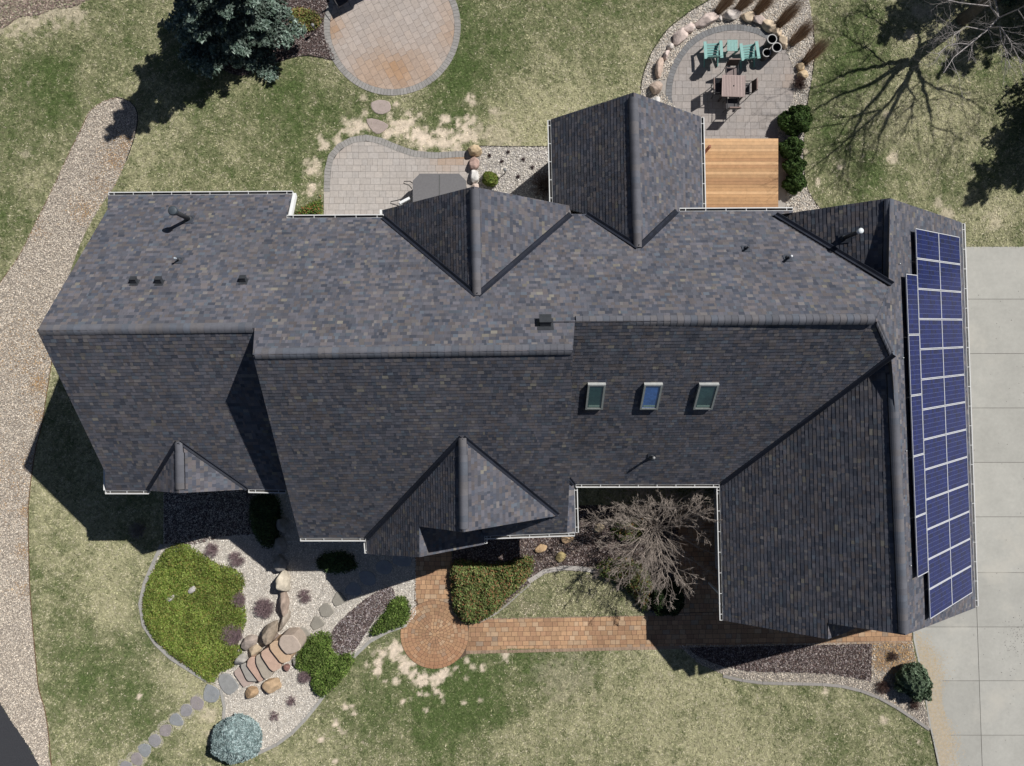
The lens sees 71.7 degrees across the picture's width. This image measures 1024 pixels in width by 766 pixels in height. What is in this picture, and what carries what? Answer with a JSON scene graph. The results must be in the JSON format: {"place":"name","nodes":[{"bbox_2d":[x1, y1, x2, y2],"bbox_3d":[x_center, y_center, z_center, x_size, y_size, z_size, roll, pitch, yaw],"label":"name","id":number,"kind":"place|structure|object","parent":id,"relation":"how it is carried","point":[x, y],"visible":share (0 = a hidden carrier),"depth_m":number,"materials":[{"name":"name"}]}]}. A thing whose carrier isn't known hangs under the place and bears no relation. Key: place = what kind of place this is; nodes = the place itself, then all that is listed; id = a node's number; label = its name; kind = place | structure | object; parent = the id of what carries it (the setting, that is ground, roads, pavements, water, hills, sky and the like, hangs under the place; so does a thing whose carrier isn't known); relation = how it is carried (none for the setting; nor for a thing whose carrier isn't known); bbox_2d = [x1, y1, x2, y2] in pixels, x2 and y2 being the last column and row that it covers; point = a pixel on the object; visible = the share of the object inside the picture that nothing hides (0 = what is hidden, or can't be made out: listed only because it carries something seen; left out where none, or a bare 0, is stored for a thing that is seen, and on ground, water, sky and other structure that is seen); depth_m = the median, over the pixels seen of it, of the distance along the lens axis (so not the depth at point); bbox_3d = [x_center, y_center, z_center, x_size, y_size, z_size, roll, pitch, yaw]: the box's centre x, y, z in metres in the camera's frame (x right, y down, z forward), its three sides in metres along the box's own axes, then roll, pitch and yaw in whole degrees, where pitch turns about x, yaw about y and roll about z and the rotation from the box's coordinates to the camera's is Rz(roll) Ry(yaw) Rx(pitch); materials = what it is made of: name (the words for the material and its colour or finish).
{"place":"outdoors","nodes":[
{"label":"outdoors","id":0,"kind":"place"},
{"bbox_2d":[0,703,38,765],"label":"road","id":1,"kind":"structure","parent":0,"point":[15,749],"depth_m":30.99,"materials":[{"name":"asphalt"}]},
{"bbox_2d":[324,0,460,95],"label":"patio","id":2,"kind":"structure","parent":0,"point":[392,47],"depth_m":30.99,"materials":[{"name":"stone"}]},
{"bbox_2d":[324,135,471,214],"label":"patio","id":3,"kind":"structure","parent":0,"point":[366,174],"depth_m":30.99,"materials":[{"name":"stone"}]},
{"bbox_2d":[403,174,466,201],"bbox_3d":[-3.273,-7.750,30.490,2.652,1.019,2.260,0,90,0],"label":"hot tub","id":4,"kind":"object","parent":3,"relation":"on","point":[425,186],"visible":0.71,"depth_m":30.07,"materials":[{"name":"plastic"}]},
{"bbox_2d":[0,0,1023,765],"bbox_3d":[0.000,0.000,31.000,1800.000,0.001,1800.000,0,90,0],"label":"ground","id":5,"kind":"structure","parent":0,"point":[418,138],"depth_m":31.00,"materials":[{"name":"plant"}]},
{"bbox_2d":[28,361,51,765],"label":"edging","id":6,"kind":"object","parent":5,"relation":"on","point":[29,567],"visible":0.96,"depth_m":30.97,"materials":[{"name":"concrete"}]},
{"bbox_2d":[0,0,84,27],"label":"gravel bed","id":7,"kind":"object","parent":5,"relation":"on","point":[30,9],"visible":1,"depth_m":30.96,"materials":[{"name":"gravel"}]},
{"bbox_2d":[0,98,136,765],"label":"gravel bed","id":8,"kind":"object","parent":5,"relation":"on","point":[32,282],"visible":0.98,"depth_m":30.98,"materials":[{"name":"gravel"}]},
{"bbox_2d":[0,97,115,281],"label":"edging","id":9,"kind":"object","parent":8,"relation":"on","point":[54,184],"visible":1,"depth_m":30.97,"materials":[{"name":"concrete"}]},
{"bbox_2d":[131,752,142,765],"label":"flagstone","id":10,"kind":"object","parent":5,"relation":"on","point":[137,758],"visible":1,"depth_m":30.97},
{"bbox_2d":[128,521,146,538],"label":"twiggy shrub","id":11,"kind":"object","parent":5,"relation":"on","point":[136,530],"visible":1,"depth_m":30.76,"materials":[{"name":"brown plant"}]},
{"bbox_2d":[138,743,150,756],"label":"flagstone","id":12,"kind":"object","parent":5,"relation":"on","point":[144,749],"visible":1,"depth_m":30.97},
{"bbox_2d":[118,693,203,765],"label":"stone bedding","id":13,"kind":"object","parent":5,"relation":"on","point":[157,731],"visible":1,"depth_m":30.99,"materials":[{"name":"soil"}]},
{"bbox_2d":[138,544,205,682],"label":"kerb","id":14,"kind":"structure","parent":5,"relation":"on","point":[159,647],"depth_m":30.95,"materials":[{"name":"concrete"}]},
{"bbox_2d":[169,713,183,725],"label":"flagstone","id":15,"kind":"object","parent":5,"relation":"on","point":[176,719],"visible":1,"depth_m":30.97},
{"bbox_2d":[190,696,203,709],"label":"flagstone","id":16,"kind":"object","parent":5,"relation":"on","point":[196,703],"visible":1,"depth_m":30.97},
{"bbox_2d":[203,684,219,702],"bbox_3d":[-13.135,13.591,30.995,0.712,0.050,0.770,16,90,0],"label":"flagstone","id":17,"kind":"object","parent":5,"relation":"on","point":[211,693],"visible":1,"depth_m":30.97,"materials":[{"name":"stone"}]},
{"bbox_2d":[218,0,333,75],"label":"mulch bed","id":18,"kind":"object","parent":5,"relation":"on","point":[312,42],"visible":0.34,"depth_m":30.98,"materials":[{"name":"brown wood"}]},
{"bbox_2d":[164,0,306,82],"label":"spruce tree","id":19,"kind":"object","parent":18,"relation":"on","point":[213,32],"visible":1,"depth_m":29.48,"materials":[{"name":"green plant"}]},
{"bbox_2d":[289,6,321,30],"bbox_3d":[-8.981,-15.852,30.835,1.530,0.389,1.177,0,90,0],"label":"ground cover","id":20,"kind":"object","parent":18,"relation":"on","point":[305,16],"visible":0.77,"depth_m":30.80,"materials":[{"name":"green plant"}]},
{"bbox_2d":[142,490,415,749],"bbox_3d":[-10.175,9.564,30.971,12.009,0.075,13.529,0,90,0],"label":"gravel bed","id":21,"kind":"object","parent":5,"relation":"on","point":[261,574],"visible":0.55,"depth_m":30.98,"materials":[{"name":"gravel"}]},
{"bbox_2d":[140,542,246,683],"bbox_3d":[-13.845,10.043,30.796,4.655,0.476,6.197,0,90,0],"label":"juniper","id":22,"kind":"object","parent":21,"relation":"on","point":[187,626],"visible":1,"depth_m":30.75,"materials":[{"name":"green plant"}]},
{"bbox_2d":[163,489,253,544],"bbox_3d":[-13.223,5.484,30.939,3.979,0.084,3.148,0,90,0],"label":"mulch bed","id":23,"kind":"object","parent":21,"relation":"on","point":[192,511],"visible":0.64,"depth_m":30.95,"materials":[{"name":"brown wood"}]},
{"bbox_2d":[218,673,238,694],"bbox_3d":[-12.419,13.107,30.975,0.703,0.090,0.973,-34,90,0],"label":"flagstone","id":24,"kind":"object","parent":21,"relation":"on","point":[228,684],"visible":1,"depth_m":30.93,"materials":[{"name":"stone"}]},
{"bbox_2d":[220,624,243,645],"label":"twiggy shrub","id":25,"kind":"object","parent":21,"relation":"on","point":[236,635],"visible":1,"depth_m":30.70,"materials":[{"name":"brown plant"}]},
{"bbox_2d":[227,551,244,567],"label":"twiggy shrub","id":26,"kind":"object","parent":21,"relation":"on","point":[236,556],"visible":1,"depth_m":30.79,"materials":[{"name":"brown plant"}]},
{"bbox_2d":[210,712,262,764],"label":"globe spruce","id":27,"kind":"object","parent":21,"relation":"on","point":[236,738],"visible":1,"depth_m":30.18,"materials":[{"name":"green plant"}]},
{"bbox_2d":[234,666,252,686],"bbox_3d":[-11.743,12.847,30.942,0.453,0.155,0.912,-41,90,0],"label":"stone step","id":28,"kind":"object","parent":21,"relation":"on","point":[240,677],"visible":1,"depth_m":30.86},
{"bbox_2d":[241,661,256,681],"bbox_3d":[-11.447,12.589,30.875,0.377,0.290,0.959,-31,90,0],"label":"stone step","id":29,"kind":"object","parent":21,"relation":"on","point":[248,674],"visible":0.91,"depth_m":30.73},
{"bbox_2d":[241,634,257,649],"bbox_3d":[-11.421,11.258,30.884,0.562,0.561,0.822,41,90,0],"label":"boulder","id":30,"kind":"object","parent":21,"relation":"on","point":[249,641],"visible":1,"depth_m":30.69,"materials":[{"name":"stone"}]},
{"bbox_2d":[245,686,258,698],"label":"boulder","id":31,"kind":"object","parent":21,"relation":"on","point":[251,691],"visible":1,"depth_m":30.77,"materials":[{"name":"stone"}]},
{"bbox_2d":[247,654,263,681],"bbox_3d":[-11.035,12.351,30.808,0.511,0.425,1.124,-34,90,0],"label":"stone step","id":32,"kind":"object","parent":21,"relation":"on","point":[252,666],"visible":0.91,"depth_m":30.59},
{"bbox_2d":[253,597,274,619],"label":"twiggy shrub","id":33,"kind":"object","parent":21,"relation":"on","point":[265,608],"visible":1,"depth_m":30.75,"materials":[{"name":"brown plant"}]},
{"bbox_2d":[256,650,274,678],"bbox_3d":[-10.681,12.178,30.740,0.480,0.560,1.087,-27,90,0],"label":"stone step","id":34,"kind":"object","parent":21,"relation":"on","point":[266,672],"visible":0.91,"depth_m":30.46,"materials":[{"name":"stone"}]},
{"bbox_2d":[248,493,283,548],"bbox_3d":[-10.711,5.947,30.668,1.587,0.732,2.614,0,90,0],"label":"juniper","id":35,"kind":"object","parent":21,"relation":"on","point":[265,513],"visible":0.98,"depth_m":30.67,"materials":[{"name":"green plant"}]},
{"bbox_2d":[262,620,277,644],"bbox_3d":[-10.485,10.774,30.830,0.602,0.914,1.103,26,90,0],"label":"boulder","id":36,"kind":"object","parent":21,"relation":"on","point":[269,631],"visible":1,"depth_m":30.49,"materials":[{"name":"stone"}]},
{"bbox_2d":[262,677,281,693],"bbox_3d":[-10.449,13.158,30.891,0.802,0.512,0.594,-26,90,0],"label":"boulder","id":37,"kind":"object","parent":21,"relation":"on","point":[270,685],"visible":1,"depth_m":30.74,"materials":[{"name":"stone"}]},
{"bbox_2d":[261,644,283,670],"bbox_3d":[-10.298,11.835,30.665,0.550,0.710,1.033,-33,90,0],"label":"stone step","id":38,"kind":"object","parent":21,"relation":"on","point":[271,660],"visible":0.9,"depth_m":30.31,"materials":[{"name":"stone"}]},
{"bbox_2d":[273,554,287,571],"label":"boulder","id":39,"kind":"object","parent":21,"relation":"on","point":[280,563],"visible":1,"depth_m":30.60,"materials":[{"name":"stone"}]},
{"bbox_2d":[274,537,286,552],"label":"boulder","id":40,"kind":"object","parent":21,"relation":"on","point":[280,544],"visible":1,"depth_m":30.65,"materials":[{"name":"stone"}]},
{"bbox_2d":[270,634,295,662],"bbox_3d":[-9.867,11.460,30.590,0.557,0.860,1.072,-35,90,0],"label":"stone step","id":41,"kind":"object","parent":21,"relation":"on","point":[280,654],"visible":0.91,"depth_m":30.16,"materials":[{"name":"stone"}]},
{"bbox_2d":[275,569,290,591],"bbox_3d":[-9.885,8.608,30.816,0.505,1.103,1.012,-17,90,0],"label":"boulder","id":42,"kind":"object","parent":21,"relation":"on","point":[282,581],"visible":0.99,"depth_m":30.50,"materials":[{"name":"stone"}]},
{"bbox_2d":[276,519,289,533],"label":"boulder","id":43,"kind":"object","parent":21,"relation":"on","point":[282,525],"visible":1,"depth_m":30.61,"materials":[{"name":"stone"}]},
{"bbox_2d":[278,591,289,616],"bbox_3d":[-9.899,9.532,30.841,0.443,0.886,1.290,0,90,0],"label":"boulder","id":44,"kind":"object","parent":21,"relation":"on","point":[284,602],"visible":0.94,"depth_m":30.62,"materials":[{"name":"stone"}]},
{"bbox_2d":[279,627,306,653],"bbox_3d":[-9.396,11.074,30.515,0.940,1.010,0.810,0,90,0],"label":"boulder","id":45,"kind":"object","parent":21,"relation":"on","point":[292,640],"visible":1,"depth_m":30.01,"materials":[{"name":"stone"}]},
{"bbox_2d":[311,616,324,629],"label":"flagstone","id":46,"kind":"object","parent":21,"relation":"on","point":[317,622],"visible":1,"depth_m":30.93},
{"bbox_2d":[292,630,354,697],"bbox_3d":[-8.274,12.176,30.712,2.543,0.625,2.525,41,90,0],"label":"juniper","id":47,"kind":"object","parent":21,"relation":"on","point":[322,663],"visible":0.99,"depth_m":30.69,"materials":[{"name":"green plant"}]},
{"bbox_2d":[319,603,333,616],"bbox_3d":[-8.133,9.939,30.975,0.575,0.090,0.623,-34,90,0],"label":"flagstone","id":48,"kind":"object","parent":21,"relation":"on","point":[326,610],"visible":1,"depth_m":30.93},
{"bbox_2d":[315,549,358,574],"bbox_3d":[-7.643,7.839,30.794,1.978,0.470,1.168,0,90,0],"label":"juniper","id":49,"kind":"object","parent":21,"relation":"on","point":[337,562],"visible":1,"depth_m":30.79,"materials":[{"name":"green plant"}]},
{"bbox_2d":[332,592,346,605],"bbox_3d":[-7.595,9.448,30.975,0.578,0.090,0.569,-39,90,0],"label":"flagstone","id":50,"kind":"object","parent":21,"relation":"on","point":[339,598],"visible":1,"depth_m":30.93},
{"bbox_2d":[345,582,361,595],"bbox_3d":[-6.929,8.983,30.985,0.714,0.070,0.604,0,90,0],"label":"flagstone","id":51,"kind":"object","parent":21,"relation":"on","point":[353,588],"visible":1,"depth_m":30.95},
{"bbox_2d":[331,587,394,654],"bbox_3d":[-6.589,10.242,30.941,1.330,0.090,3.750,38,90,0],"label":"mulch bed","id":52,"kind":"object","parent":21,"relation":"on","point":[355,639],"visible":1,"depth_m":30.94,"materials":[{"name":"gravel"}]},
{"bbox_2d":[376,560,392,573],"bbox_3d":[-5.588,8.030,30.985,0.738,0.070,0.636,0,90,0],"label":"flagstone","id":53,"kind":"object","parent":21,"relation":"on","point":[384,567],"visible":1,"depth_m":30.95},
{"bbox_2d":[368,595,411,636],"bbox_3d":[-5.183,10.308,30.782,1.297,0.509,2.416,37,90,0],"label":"juniper","id":54,"kind":"object","parent":21,"relation":"on","point":[397,614],"visible":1,"depth_m":30.76,"materials":[{"name":"green plant"}]},
{"bbox_2d":[393,556,411,566],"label":"flagstone","id":55,"kind":"object","parent":21,"relation":"on","point":[405,561],"visible":0.6,"depth_m":30.95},
{"bbox_2d":[293,195,323,214],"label":"ground cover","id":56,"kind":"object","parent":5,"relation":"on","point":[314,208],"visible":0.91,"depth_m":30.88,"materials":[{"name":"green plant"}]},
{"bbox_2d":[258,624,406,754],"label":"kerb","id":57,"kind":"structure","parent":5,"relation":"on","point":[316,705],"depth_m":30.95,"materials":[{"name":"concrete"}]},
{"bbox_2d":[366,118,387,133],"bbox_3d":[-5.946,-11.222,30.995,1.024,0.050,0.608,22,90,0],"label":"flagstone","id":58,"kind":"object","parent":5,"relation":"on","point":[379,127],"visible":1,"depth_m":30.97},
{"bbox_2d":[371,100,390,113],"bbox_3d":[-5.728,-12.061,30.995,0.891,0.050,0.638,0,90,0],"label":"flagstone","id":59,"kind":"object","parent":5,"relation":"on","point":[376,106],"visible":1,"depth_m":30.97,"materials":[{"name":"stone"}]},
{"bbox_2d":[37,92,978,638],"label":"house","id":60,"kind":"structure","parent":5,"relation":"on","point":[455,370],"depth_m":24.43,"materials":[{"name":"grey"}]},
{"bbox_2d":[472,146,575,213],"bbox_3d":[0.530,-7.673,30.974,4.591,0.084,5.383,0,90,0],"label":"gravel bed","id":61,"kind":"object","parent":5,"relation":"on","point":[514,165],"visible":0.23,"depth_m":31.00,"materials":[{"name":"gravel"}]},
{"bbox_2d":[468,145,481,156],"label":"boulder","id":62,"kind":"object","parent":61,"relation":"on","point":[475,150],"visible":1,"depth_m":30.69,"materials":[{"name":"stone"}]},
{"bbox_2d":[482,171,498,186],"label":"globe shrub","id":63,"kind":"object","parent":61,"relation":"on","point":[490,178],"visible":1,"depth_m":30.63,"materials":[{"name":"green plant"}]},
{"bbox_2d":[528,167,548,200],"bbox_3d":[1.463,-8.581,30.560,1.566,0.851,1.474,0,90,0],"label":"twiggy shrub","id":64,"kind":"object","parent":61,"relation":"on","point":[546,181],"visible":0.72,"depth_m":30.60,"materials":[{"name":"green plant"}]},
{"bbox_2d":[528,565,599,582],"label":"kerb","id":65,"kind":"structure","parent":5,"relation":"on","point":[555,569],"depth_m":30.95,"materials":[{"name":"concrete"}]},
{"bbox_2d":[452,505,678,618],"bbox_3d":[2.330,7.870,30.966,9.967,0.091,5.131,0,90,0],"label":"mulch bed","id":66,"kind":"object","parent":5,"relation":"on","point":[582,549],"visible":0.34,"depth_m":30.97,"materials":[{"name":"gravel"}]},
{"bbox_2d":[449,554,535,624],"bbox_3d":[-0.870,8.991,30.636,3.820,0.807,3.079,0,90,0],"label":"spirea hedge","id":67,"kind":"object","parent":66,"relation":"on","point":[496,585],"visible":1,"depth_m":30.55,"materials":[{"name":"green plant"}]},
{"bbox_2d":[595,556,654,610],"bbox_3d":[5.124,8.446,30.647,3.150,0.782,1.701,38,90,0],"label":"spirea hedge","id":68,"kind":"object","parent":66,"relation":"on","point":[632,586],"visible":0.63,"depth_m":30.60,"materials":[{"name":"green plant"}]},
{"bbox_2d":[610,510,649,542],"bbox_3d":[5.145,6.255,30.676,1.768,0.684,1.392,0,90,0],"label":"shrub","id":69,"kind":"object","parent":66,"relation":"on","point":[618,532],"visible":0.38,"depth_m":30.70,"materials":[{"name":"green plant"}]},
{"bbox_2d":[649,580,684,616],"bbox_3d":[6.701,9.303,30.520,1.604,0.979,1.608,0,90,0],"label":"boxwood","id":70,"kind":"object","parent":66,"relation":"on","point":[676,609],"visible":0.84,"depth_m":30.34,"materials":[{"name":"green plant"}]},
{"bbox_2d":[578,488,721,610],"bbox_3d":[5.979,6.079,29.162,6.708,4.726,6.844,0,90,0],"label":"bare tree","id":71,"kind":"object","parent":5,"relation":"on","point":[650,523],"visible":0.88,"depth_m":29.08,"materials":[{"name":"brown plant"}]},
{"bbox_2d":[641,0,819,212],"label":"gravel bed","id":72,"kind":"object","parent":5,"relation":"on","point":[802,200],"visible":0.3,"depth_m":31.00,"materials":[{"name":"gravel"}]},
{"bbox_2d":[649,81,662,93],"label":"boulder","id":73,"kind":"object","parent":72,"relation":"on","point":[655,87],"visible":1,"depth_m":30.73,"materials":[{"name":"stone"}]},
{"bbox_2d":[655,58,663,78],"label":"boulder","id":74,"kind":"object","parent":72,"relation":"on","point":[659,67],"visible":1,"depth_m":30.74,"materials":[{"name":"stone"}]},
{"bbox_2d":[673,27,687,45],"bbox_3d":[7.308,-15.110,30.897,0.864,0.458,0.547,-43,90,0],"label":"boulder","id":75,"kind":"object","parent":72,"relation":"on","point":[680,35],"visible":1,"depth_m":30.78,"materials":[{"name":"stone"}]},
{"bbox_2d":[695,12,718,27],"bbox_3d":[8.459,-15.831,30.895,1.263,0.487,0.502,-30,90,0],"label":"boulder","id":76,"kind":"object","parent":72,"relation":"on","point":[706,20],"visible":1,"depth_m":30.77,"materials":[{"name":"stone"}]},
{"bbox_2d":[722,9,742,19],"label":"boulder","id":77,"kind":"object","parent":72,"relation":"on","point":[733,14],"visible":1,"depth_m":30.79,"materials":[{"name":"stone"}]},
{"bbox_2d":[705,139,777,207],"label":"wooden deck","id":78,"kind":"structure","parent":72,"relation":"on","point":[741,172],"depth_m":30.55,"materials":[{"name":"brown wood"}]},
{"bbox_2d":[735,0,757,11],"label":"ornamental grass","id":79,"kind":"object","parent":72,"relation":"on","point":[741,5],"depth_m":30.60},
{"bbox_2d":[761,19,775,32],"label":"boulder","id":80,"kind":"object","parent":72,"relation":"on","point":[768,26],"visible":1,"depth_m":30.80,"materials":[{"name":"stone"}]},
{"bbox_2d":[778,136,804,158],"bbox_3d":[12.100,-10.154,30.559,1.094,0.896,0.989,-28,90,0],"label":"boxwood","id":81,"kind":"object","parent":72,"relation":"on","point":[790,147],"visible":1,"depth_m":30.42,"materials":[{"name":"green plant"}]},
{"bbox_2d":[775,0,810,28],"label":"ornamental grass","id":82,"kind":"object","parent":72,"relation":"on","point":[788,14],"depth_m":30.36,"materials":[{"name":"plant"}]},
{"bbox_2d":[781,172,806,194],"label":"boxwood","id":83,"kind":"object","parent":72,"relation":"on","point":[794,184],"visible":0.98,"depth_m":30.45,"materials":[{"name":"green plant"}]},
{"bbox_2d":[776,104,812,136],"bbox_3d":[12.218,-11.331,30.509,1.551,0.998,1.436,0,90,0],"label":"boxwood","id":84,"kind":"object","parent":72,"relation":"on","point":[796,120],"visible":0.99,"depth_m":30.35,"materials":[{"name":"green plant"}]},
{"bbox_2d":[782,154,806,175],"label":"boxwood","id":85,"kind":"object","parent":72,"relation":"on","point":[796,163],"visible":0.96,"depth_m":30.45,"materials":[{"name":"green plant"}]},
{"bbox_2d":[679,641,930,728],"bbox_3d":[12.780,13.191,30.967,11.012,0.080,3.805,0,90,0],"label":"gravel bed","id":86,"kind":"object","parent":5,"relation":"on","point":[884,668],"visible":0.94,"depth_m":30.98,"materials":[{"name":"gravel"}]},
{"bbox_2d":[689,644,871,680],"bbox_3d":[11.706,12.202,30.933,8.025,0.098,1.687,0,90,0],"label":"mulch bed","id":87,"kind":"object","parent":86,"relation":"on","point":[843,654],"visible":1,"depth_m":30.94,"materials":[{"name":"gravel"}]},
{"bbox_2d":[893,662,933,702],"bbox_3d":[17.338,12.872,30.417,1.665,1.184,1.767,0,90,0],"label":"globe spruce","id":88,"kind":"object","parent":86,"relation":"on","point":[913,681],"visible":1,"depth_m":30.31,"materials":[{"name":"green plant"}]},
{"bbox_2d":[723,675,929,730],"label":"kerb","id":89,"kind":"structure","parent":5,"relation":"on","point":[832,685],"depth_m":30.95,"materials":[{"name":"concrete"}]},
{"bbox_2d":[909,0,1023,97],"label":"bare tree","id":90,"kind":"object","parent":5,"relation":"on","point":[967,16],"visible":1,"depth_m":26.24,"materials":[{"name":"grey plant"}]},
{"bbox_2d":[492,571,644,617],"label":"lawn island","id":91,"kind":"structure","parent":0,"point":[525,605],"depth_m":30.97,"materials":[{"name":"plant"}]},
{"bbox_2d":[400,505,912,668],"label":"path","id":92,"kind":"structure","parent":0,"point":[436,633],"depth_m":30.99,"materials":[{"name":"brick"}]},
{"bbox_2d":[714,0,736,14],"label":"ornamental grass","id":93,"kind":"object","parent":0,"point":[721,6],"depth_m":30.60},
{"bbox_2d":[666,24,794,138],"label":"patio","id":94,"kind":"structure","parent":0,"point":[689,88],"depth_m":30.99,"materials":[{"name":"stone"}]},
{"bbox_2d":[702,40,722,66],"bbox_3d":[8.649,-14.228,30.478,0.810,1.048,0.898,-3,90,0],"label":"adirondack chair","id":95,"kind":"object","parent":94,"relation":"on","point":[711,51],"visible":1,"depth_m":30.61,"materials":[{"name":"plastic"}]},
{"bbox_2d":[722,58,740,74],"bbox_3d":[9.429,-13.433,30.489,0.532,0.983,0.630,0,90,0],"label":"dining chair","id":96,"kind":"object","parent":94,"relation":"on","point":[732,62],"visible":0.88,"depth_m":30.39,"materials":[{"name":"wood"}]},
{"bbox_2d":[725,40,737,54],"bbox_3d":[9.484,-14.521,30.740,0.438,0.480,0.480,0,90,0],"label":"side table","id":97,"kind":"object","parent":94,"relation":"on","point":[732,45],"visible":1,"depth_m":30.50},
{"bbox_2d":[718,75,745,102],"bbox_3d":[9.457,-12.674,30.609,1.000,0.742,0.920,2,90,0],"label":"dining table","id":98,"kind":"object","parent":94,"relation":"on","point":[735,85],"visible":0.98,"depth_m":30.24,"materials":[{"name":"wood"}]},
{"bbox_2d":[723,97,740,112],"bbox_3d":[9.457,-11.943,30.489,0.532,0.983,0.630,0,90,0],"label":"dining chair","id":99,"kind":"object","parent":94,"relation":"on","point":[731,104],"visible":1,"depth_m":30.53,"materials":[{"name":"wood"}]},
{"bbox_2d":[736,78,757,98],"bbox_3d":[10.104,-12.674,30.489,0.630,0.983,0.532,0,90,0],"label":"dining chair","id":100,"kind":"object","parent":94,"relation":"on","point":[754,86],"visible":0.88,"depth_m":30.34,"materials":[{"name":"wood"}]},
{"bbox_2d":[738,41,760,68],"bbox_3d":[10.222,-14.173,30.478,0.810,1.048,0.898,-8,90,0],"label":"adirondack chair","id":101,"kind":"object","parent":94,"relation":"on","point":[741,48],"visible":0.99,"depth_m":30.61,"materials":[{"name":"plastic"}]},
{"bbox_2d":[763,34,776,48],"bbox_3d":[11.107,-14.689,30.630,0.420,0.720,0.420,0,90,0],"label":"planter","id":102,"kind":"object","parent":94,"relation":"on","point":[771,40],"visible":0.96,"depth_m":30.47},
{"bbox_2d":[753,0,777,14],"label":"ornamental grass","id":103,"kind":"object","parent":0,"point":[762,6],"depth_m":30.56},
{"bbox_2d":[788,12,821,46],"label":"ornamental grass","id":104,"kind":"object","parent":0,"point":[800,34],"depth_m":30.45,"materials":[{"name":"plant"}]},
{"bbox_2d":[801,25,835,65],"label":"ornamental grass","id":105,"kind":"object","parent":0,"point":[816,51],"depth_m":30.42,"materials":[{"name":"plant"}]},
{"bbox_2d":[913,247,1023,765],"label":"driveway","id":106,"kind":"structure","parent":0,"point":[983,699],"depth_m":30.98,"materials":[{"name":"concrete"}]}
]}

